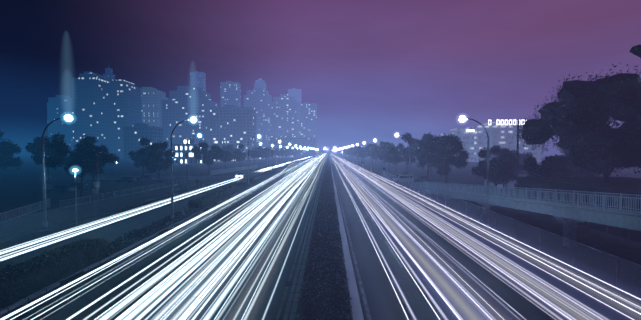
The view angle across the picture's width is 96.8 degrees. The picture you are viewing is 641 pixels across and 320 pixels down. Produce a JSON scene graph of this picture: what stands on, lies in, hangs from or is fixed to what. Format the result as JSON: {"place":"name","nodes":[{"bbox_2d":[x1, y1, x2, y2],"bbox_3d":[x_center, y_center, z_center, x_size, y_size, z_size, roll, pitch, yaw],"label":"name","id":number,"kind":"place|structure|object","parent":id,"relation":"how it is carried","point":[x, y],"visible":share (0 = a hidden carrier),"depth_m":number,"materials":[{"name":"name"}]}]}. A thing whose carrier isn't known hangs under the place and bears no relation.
{"place":"outdoors","nodes":[
{"label":"outdoors","id":0,"kind":"place"},
{"bbox_2d":[47,95,72,155],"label":"tower","id":1,"kind":"structure","parent":0,"point":[59,106],"depth_m":531.31,"materials":[{"name":"blue concrete"}]},
{"bbox_2d":[103,67,114,81],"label":"building","id":2,"kind":"structure","parent":0,"point":[108,75],"depth_m":772.97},
{"bbox_2d":[141,87,168,126],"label":"building","id":3,"kind":"structure","parent":0,"point":[151,99],"depth_m":434.52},
{"bbox_2d":[190,71,205,91],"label":"building","id":4,"kind":"structure","parent":0,"point":[198,79],"depth_m":823.52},
{"bbox_2d":[244,88,271,146],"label":"tower","id":5,"kind":"structure","parent":0,"point":[259,100],"depth_m":560.62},
{"bbox_2d":[254,79,265,89],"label":"building","id":6,"kind":"structure","parent":0,"point":[259,83],"depth_m":858.66,"materials":[{"name":"blue"}]},
{"bbox_2d":[270,94,299,135],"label":"tower","id":7,"kind":"structure","parent":0,"point":[284,113],"depth_m":499.39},
{"bbox_2d":[288,88,301,103],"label":"building","id":8,"kind":"structure","parent":0,"point":[294,92],"depth_m":896.59,"materials":[{"name":"blue"}]},
{"bbox_2d":[0,153,640,319],"bbox_3d":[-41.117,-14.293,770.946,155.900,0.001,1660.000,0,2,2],"label":"road","id":9,"kind":"structure","parent":0,"point":[393,290],"depth_m":20.81,"materials":[{"name":"grey asphalt"}]},
{"bbox_2d":[0,153,323,315],"bbox_3d":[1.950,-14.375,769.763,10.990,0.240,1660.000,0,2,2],"label":"divider kerb","id":10,"kind":"structure","parent":9,"relation":"on","point":[113,254],"depth_m":23.17,"materials":[{"name":"grey concrete"}]},
{"bbox_2d":[0,171,272,278],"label":"divider leaves","id":11,"kind":"object","parent":10,"relation":"on","point":[143,233],"visible":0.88,"depth_m":26.98,"materials":[{"name":"green plant"}]},
{"bbox_2d":[0,155,318,308],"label":"grass verge","id":12,"kind":"structure","parent":10,"relation":"on","point":[21,284],"depth_m":17.78,"materials":[{"name":"green plant"}]},
{"bbox_2d":[171,118,196,219],"bbox_3d":[-15.598,1.056,32.605,3.298,11.640,0.395,0,2,2],"label":"street light","id":13,"kind":"object","parent":10,"relation":"on","point":[172,211],"visible":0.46,"depth_m":32.60,"materials":[{"name":"metal"}]},
{"bbox_2d":[248,136,260,182],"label":"street light","id":14,"kind":"object","parent":10,"relation":"on","point":[248,157],"visible":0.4,"depth_m":67.95,"materials":[{"name":"metal"}]},
{"bbox_2d":[272,141,280,170],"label":"street light","id":15,"kind":"object","parent":10,"relation":"on","point":[272,155],"visible":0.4,"depth_m":103.34,"materials":[{"name":"metal"}]},
{"bbox_2d":[237,173,244,177],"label":"car","id":16,"kind":"object","parent":9,"relation":"on","point":[242,175],"visible":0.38,"depth_m":86.85,"materials":[{"name":"grey metal"}]},
{"bbox_2d":[0,154,640,319],"bbox_3d":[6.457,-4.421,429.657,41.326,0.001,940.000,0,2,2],"label":"lane markings","id":17,"kind":"object","parent":9,"relation":"on","point":[368,315],"visible":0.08,"depth_m":21.18,"materials":[{"name":"paint"}]},
{"bbox_2d":[5,154,640,319],"bbox_3d":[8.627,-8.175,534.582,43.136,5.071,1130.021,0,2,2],"label":"light trails","id":18,"kind":"object","parent":9,"relation":"on","point":[220,268],"visible":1,"depth_m":17.83,"materials":[{"name":"white"}]},
{"bbox_2d":[283,155,363,319],"bbox_3d":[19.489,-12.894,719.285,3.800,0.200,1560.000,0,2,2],"label":"median kerb","id":19,"kind":"structure","parent":9,"relation":"on","point":[291,309],"depth_m":18.70,"materials":[{"name":"concrete"}]},
{"bbox_2d":[294,155,352,319],"bbox_3d":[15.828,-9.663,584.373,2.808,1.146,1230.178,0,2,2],"label":"strip","id":20,"kind":"object","parent":19,"relation":"in","point":[327,189],"depth_m":16.71,"materials":[{"name":"grey asphalt"}]},
{"bbox_2d":[261,168,476,286],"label":"manhole covers","id":21,"kind":"object","parent":9,"relation":"on","point":[288,283],"visible":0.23,"depth_m":17.58,"materials":[{"name":"metal"}]},
{"bbox_2d":[0,152,640,217],"bbox_3d":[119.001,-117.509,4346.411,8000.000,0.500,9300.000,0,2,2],"label":"ground","id":22,"kind":"structure","parent":0,"point":[15,194],"depth_m":79.48,"materials":[{"name":"green plant"}]},
{"bbox_2d":[0,132,23,170],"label":"tree","id":23,"kind":"object","parent":22,"relation":"on","point":[7,150],"visible":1,"depth_m":77.59,"materials":[{"name":"green plant"}]},
{"bbox_2d":[25,132,71,183],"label":"tree","id":24,"kind":"object","parent":22,"relation":"on","point":[35,148],"visible":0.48,"depth_m":69.95,"materials":[{"name":"green plant"}]},
{"bbox_2d":[46,185,74,192],"bbox_3d":[-51.608,5.658,56.419,4.500,1.439,1.800,0,2,-1],"label":"parked car","id":25,"kind":"object","parent":22,"relation":"on","point":[62,188],"visible":0.85,"depth_m":55.66,"materials":[{"name":"grey"}]},
{"bbox_2d":[45,139,112,196],"bbox_3d":[-42.469,1.375,50.887,10.273,10.385,7.777,0,2,2],"label":"tree","id":26,"kind":"object","parent":22,"relation":"on","point":[84,158],"visible":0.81,"depth_m":49.44,"materials":[{"name":"green plant"}]},
{"bbox_2d":[67,134,119,187],"bbox_3d":[-50.756,0.312,62.813,9.364,11.797,8.709,1,2,28],"label":"tree","id":27,"kind":"object","parent":22,"relation":"on","point":[103,148],"visible":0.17,"depth_m":62.80,"materials":[{"name":"green plant"}]},
{"bbox_2d":[73,162,116,224],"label":"park lamps","id":28,"kind":"object","parent":22,"relation":"on","point":[75,170],"visible":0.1,"depth_m":31.28,"materials":[{"name":"metal"}]},
{"bbox_2d":[71,72,141,157],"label":"building","id":29,"kind":"structure","parent":22,"relation":"on","point":[104,111],"depth_m":358.99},
{"bbox_2d":[128,137,153,174],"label":"tree","id":30,"kind":"object","parent":22,"relation":"on","point":[136,157],"visible":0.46,"depth_m":83.50,"materials":[{"name":"green plant"}]},
{"bbox_2d":[123,123,163,159],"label":"block","id":31,"kind":"structure","parent":22,"relation":"on","point":[133,135],"depth_m":264.09,"materials":[{"name":"blue concrete"}]},
{"bbox_2d":[0,157,304,243],"bbox_3d":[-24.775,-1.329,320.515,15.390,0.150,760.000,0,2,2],"label":"pavement","id":32,"kind":"structure","parent":22,"relation":"on","point":[21,226],"depth_m":38.16,"materials":[{"name":"grey concrete"}]},
{"bbox_2d":[42,116,72,226],"bbox_3d":[-27.277,1.242,29.628,3.498,11.540,0.395,0,2,2],"label":"pavement lamp","id":33,"kind":"object","parent":32,"relation":"on","point":[45,223],"visible":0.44,"depth_m":29.64,"materials":[{"name":"metal"}]},
{"bbox_2d":[92,152,108,212],"bbox_3d":[-28.162,2.897,36.572,2.100,7.830,0.500,0,2,2],"label":"traffic camera pole","id":34,"kind":"object","parent":32,"relation":"on","point":[97,186],"visible":1,"depth_m":36.48,"materials":[{"name":"metal"}]},
{"bbox_2d":[0,165,257,222],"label":"railing","id":35,"kind":"object","parent":32,"relation":"on","point":[7,215],"visible":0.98,"depth_m":44.18,"materials":[{"name":"metal"}]},
{"bbox_2d":[186,135,201,187],"bbox_3d":[-27.434,0.310,61.830,3.498,11.540,0.395,0,2,2],"label":"pavement lamp","id":36,"kind":"object","parent":32,"relation":"on","point":[187,161],"visible":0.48,"depth_m":61.86,"materials":[{"name":"metal"}]},
{"bbox_2d":[138,141,175,182],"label":"tree","id":37,"kind":"object","parent":22,"relation":"on","point":[154,160],"visible":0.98,"depth_m":71.35,"materials":[{"name":"green plant"}]},
{"bbox_2d":[173,139,203,164],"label":"lit building","id":38,"kind":"structure","parent":22,"relation":"on","point":[182,154],"depth_m":171.94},
{"bbox_2d":[161,75,217,157],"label":"building","id":39,"kind":"structure","parent":22,"relation":"on","point":[182,103],"depth_m":393.75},
{"bbox_2d":[190,140,224,173],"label":"tree","id":40,"kind":"object","parent":22,"relation":"on","point":[212,154],"visible":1,"depth_m":101.46,"materials":[{"name":"green plant"}]},
{"bbox_2d":[207,140,238,161],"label":"building","id":41,"kind":"structure","parent":22,"relation":"on","point":[221,143],"depth_m":217.89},
{"bbox_2d":[216,149,232,168],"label":"tree","id":42,"kind":"object","parent":22,"relation":"on","point":[227,157],"visible":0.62,"depth_m":117.69,"materials":[{"name":"green plant"}]},
{"bbox_2d":[223,145,234,154],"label":"tree","id":43,"kind":"object","parent":22,"relation":"on","point":[228,148],"visible":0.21,"depth_m":165.65,"materials":[{"name":"green plant"}]},
{"bbox_2d":[220,81,240,106],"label":"building","id":44,"kind":"structure","parent":22,"relation":"on","point":[230,92],"depth_m":541.29,"materials":[{"name":"blue"}]},
{"bbox_2d":[208,105,256,145],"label":"building","id":45,"kind":"structure","parent":22,"relation":"on","point":[231,124],"depth_m":301.46,"materials":[{"name":"concrete"}]},
{"bbox_2d":[232,143,246,166],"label":"tree","id":46,"kind":"object","parent":22,"relation":"on","point":[239,155],"visible":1,"depth_m":140.06,"materials":[{"name":"green plant"}]},
{"bbox_2d":[241,143,265,159],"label":"building","id":47,"kind":"structure","parent":22,"relation":"on","point":[251,145],"depth_m":291.68,"materials":[{"name":"concrete"}]},
{"bbox_2d":[247,149,259,157],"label":"tree","id":48,"kind":"object","parent":22,"relation":"on","point":[251,153],"visible":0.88,"depth_m":162.27,"materials":[{"name":"green plant"}]},
{"bbox_2d":[255,146,266,162],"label":"tree","id":49,"kind":"object","parent":22,"relation":"on","point":[263,153],"visible":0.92,"depth_m":184.64,"materials":[{"name":"green plant"}]},
{"bbox_2d":[262,147,271,162],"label":"tree","id":50,"kind":"object","parent":22,"relation":"on","point":[269,151],"visible":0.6,"depth_m":204.83,"materials":[{"name":"green plant"}]},
{"bbox_2d":[273,149,283,160],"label":"tree","id":51,"kind":"object","parent":22,"relation":"on","point":[279,153],"visible":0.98,"depth_m":254.74,"materials":[{"name":"green plant"}]},
{"bbox_2d":[267,144,294,157],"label":"building","id":52,"kind":"structure","parent":22,"relation":"on","point":[277,147],"depth_m":391.26,"materials":[{"name":"concrete"}]},
{"bbox_2d":[282,149,288,157],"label":"tree","id":53,"kind":"object","parent":22,"relation":"on","point":[286,152],"visible":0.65,"depth_m":280.78,"materials":[{"name":"green plant"}]},
{"bbox_2d":[269,134,316,156],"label":"podium","id":54,"kind":"object","parent":22,"relation":"on","point":[309,143],"visible":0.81,"depth_m":420.23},
{"bbox_2d":[299,102,316,136],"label":"building","id":55,"kind":"structure","parent":22,"relation":"on","point":[307,118],"depth_m":518.53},
{"bbox_2d":[348,147,355,159],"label":"tree","id":56,"kind":"object","parent":22,"relation":"on","point":[352,150],"visible":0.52,"depth_m":276.43,"materials":[{"name":"green plant"}]},
{"bbox_2d":[354,145,366,162],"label":"tree","id":57,"kind":"object","parent":22,"relation":"on","point":[359,148],"visible":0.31,"depth_m":204.95,"materials":[{"name":"green plant"}]},
{"bbox_2d":[358,150,369,163],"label":"tree","id":58,"kind":"object","parent":22,"relation":"on","point":[363,153],"visible":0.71,"depth_m":188.69,"materials":[{"name":"green plant"}]},
{"bbox_2d":[366,143,376,164],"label":"tree","id":59,"kind":"object","parent":22,"relation":"on","point":[373,146],"visible":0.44,"depth_m":173.59,"materials":[{"name":"green plant"}]},
{"bbox_2d":[368,149,378,159],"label":"tree","id":60,"kind":"object","parent":22,"relation":"on","point":[372,153],"visible":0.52,"depth_m":155.30,"materials":[{"name":"green plant"}]},
{"bbox_2d":[374,141,391,166],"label":"tree","id":61,"kind":"object","parent":22,"relation":"on","point":[377,148],"visible":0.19,"depth_m":144.47,"materials":[{"name":"green plant"}]},
{"bbox_2d":[376,146,390,167],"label":"tree","id":62,"kind":"object","parent":22,"relation":"on","point":[380,150],"visible":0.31,"depth_m":129.43,"materials":[{"name":"green plant"}]},
{"bbox_2d":[380,144,391,170],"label":"tree","id":63,"kind":"object","parent":22,"relation":"on","point":[384,148],"visible":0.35,"depth_m":114.27,"materials":[{"name":"green plant"}]},
{"bbox_2d":[385,143,404,173],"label":"tree","id":64,"kind":"object","parent":22,"relation":"on","point":[389,157],"visible":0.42,"depth_m":101.01,"materials":[{"name":"green plant"}]},
{"bbox_2d":[389,133,419,174],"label":"tree","id":65,"kind":"object","parent":22,"relation":"on","point":[404,152],"visible":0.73,"depth_m":86.21,"materials":[{"name":"green plant"}]},
{"bbox_2d":[413,134,431,175],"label":"tree","id":66,"kind":"object","parent":22,"relation":"on","point":[431,166],"depth_m":92.19,"materials":[{"name":"green plant"}]},
{"bbox_2d":[414,132,442,181],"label":"tree","id":67,"kind":"object","parent":22,"relation":"on","point":[421,157],"visible":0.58,"depth_m":73.18,"materials":[{"name":"green plant"}]},
{"bbox_2d":[422,133,469,185],"bbox_3d":[26.669,0.260,61.113,10.200,12.024,7.744,0,2,2],"label":"tree","id":68,"kind":"object","parent":22,"relation":"on","point":[451,144],"visible":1,"depth_m":59.43,"materials":[{"name":"green plant"}]},
{"bbox_2d":[440,128,473,161],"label":"office wing","id":69,"kind":"structure","parent":22,"relation":"on","point":[467,139],"depth_m":229.22,"materials":[{"name":"concrete"}]},
{"bbox_2d":[335,154,640,311],"bbox_3d":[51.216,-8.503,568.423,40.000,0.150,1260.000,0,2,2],"label":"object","id":70,"kind":"structure","parent":22,"relation":"on","point":[626,251],"depth_m":27.27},
{"bbox_2d":[394,134,410,191],"bbox_3d":[16.108,0.580,55.941,3.298,11.340,0.395,0,2,2],"label":"lamp","id":71,"kind":"object","parent":70,"relation":"on","point":[409,163],"visible":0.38,"depth_m":55.88,"materials":[{"name":"metal"}]},
{"bbox_2d":[392,175,413,181],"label":"parked van","id":72,"kind":"object","parent":70,"relation":"on","point":[405,177],"visible":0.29,"depth_m":72.72,"materials":[{"name":"white"}]},
{"bbox_2d":[414,176,431,180],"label":"parked car","id":73,"kind":"object","parent":70,"relation":"on","point":[421,178],"visible":0.69,"depth_m":75.97,"materials":[{"name":"grey"}]},
{"bbox_2d":[458,117,488,229],"bbox_3d":[15.360,1.370,28.662,3.298,11.340,0.395,0,2,2],"label":"lamp","id":74,"kind":"object","parent":70,"relation":"on","point":[487,193],"visible":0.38,"depth_m":28.55,"materials":[{"name":"metal"}]},
{"bbox_2d":[382,171,640,298],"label":"verge","id":75,"kind":"structure","parent":70,"relation":"on","point":[540,235],"depth_m":21.21,"materials":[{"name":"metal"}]},
{"bbox_2d":[471,148,515,194],"bbox_3d":[28.421,2.337,45.755,7.296,8.753,6.192,0,2,-15],"label":"tree","id":76,"kind":"object","parent":22,"relation":"on","point":[501,170],"visible":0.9,"depth_m":44.56,"materials":[{"name":"green plant"}]},
{"bbox_2d":[465,122,541,161],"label":"office block","id":77,"kind":"structure","parent":22,"relation":"on","point":[498,135],"depth_m":220.48,"materials":[{"name":"concrete"}]},
{"bbox_2d":[487,120,524,125],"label":"rooftop sign","id":78,"kind":"object","parent":77,"relation":"on","point":[502,122],"visible":0.65,"depth_m":219.84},
{"bbox_2d":[490,145,520,187],"bbox_3d":[35.152,1.731,54.442,6.663,9.444,7.370,0,2,2],"label":"tree","id":79,"kind":"object","parent":22,"relation":"on","point":[507,155],"visible":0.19,"depth_m":53.19,"materials":[{"name":"green plant"}]},
{"bbox_2d":[485,172,527,188],"bbox_3d":[41.746,4.399,64.655,5.073,3.502,8.600,0,2,2],"label":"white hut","id":80,"kind":"object","parent":22,"relation":"on","point":[511,183],"visible":0.07,"depth_m":60.71,"materials":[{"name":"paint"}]},
{"bbox_2d":[497,156,522,187],"bbox_3d":[39.478,2.514,60.123,6.244,7.566,6.525,0,2,2],"label":"tree","id":81,"kind":"object","parent":22,"relation":"on","point":[521,167],"visible":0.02,"depth_m":57.56,"materials":[{"name":"green plant"}]},
{"bbox_2d":[511,119,519,209],"bbox_3d":[26.918,0.650,38.933,1.800,12.484,0.340,0,2,2],"label":"utility pole","id":82,"kind":"object","parent":22,"relation":"on","point":[517,158],"visible":0.77,"depth_m":38.79,"materials":[{"name":"metal"}]},
{"bbox_2d":[502,115,640,150],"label":"overhead wires","id":83,"kind":"object","parent":82,"relation":"attached to","point":[584,121],"visible":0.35,"depth_m":26.58,"materials":[{"name":"grey metal"}]},
{"bbox_2d":[510,151,536,172],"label":"tree","id":84,"kind":"object","parent":22,"relation":"on","point":[522,157],"visible":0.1,"depth_m":80.32,"materials":[{"name":"plant"}]},
{"bbox_2d":[412,187,640,247],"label":"overpass","id":85,"kind":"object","parent":22,"relation":"on","point":[570,217],"depth_m":23.40,"materials":[{"name":"concrete"}]},
{"bbox_2d":[410,181,640,216],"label":"ramp railing","id":86,"kind":"object","parent":85,"relation":"on","point":[522,194],"visible":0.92,"depth_m":25.80,"materials":[{"name":"grey metal"}]},
{"bbox_2d":[542,143,548,153],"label":"tree","id":87,"kind":"object","parent":22,"relation":"on","point":[546,149],"visible":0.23,"depth_m":229.17,"materials":[{"name":"plant"}]},
{"bbox_2d":[523,154,575,177],"bbox_3d":[30.924,3.040,38.936,5.916,7.732,6.016,1,2,31],"label":"bush","id":88,"kind":"object","parent":22,"relation":"on","point":[533,168],"visible":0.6,"depth_m":37.65,"materials":[{"name":"green plant"}]},
{"bbox_2d":[541,154,600,176],"bbox_3d":[43.428,2.367,48.810,6.048,8.504,9.086,0,2,-17],"label":"tree","id":89,"kind":"object","parent":22,"relation":"on","point":[578,170],"visible":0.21,"depth_m":47.20,"materials":[{"name":"green plant"}]},
{"bbox_2d":[513,177,640,247],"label":"wall","id":90,"kind":"structure","parent":22,"relation":"on","point":[625,185],"depth_m":28.86,"materials":[{"name":"concrete"}]},
{"bbox_2d":[515,64,640,181],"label":"tree","id":91,"kind":"object","parent":22,"relation":"on","point":[605,153],"visible":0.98,"depth_m":29.68,"materials":[{"name":"green plant"}]},
{"bbox_2d":[552,87,640,139],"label":"tree","id":92,"kind":"object","parent":22,"relation":"on","point":[630,105],"visible":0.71,"depth_m":27.47,"materials":[{"name":"green plant"}]},
{"bbox_2d":[629,44,640,82],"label":"tree","id":93,"kind":"object","parent":22,"relation":"on","point":[635,50],"visible":1,"depth_m":8.30,"materials":[{"name":"plant"}]},
{"bbox_2d":[0,0,640,151],"label":"sky","id":94,"kind":"structure","parent":0,"point":[373,70],"materials":[{"name":"purple"}]}
]}

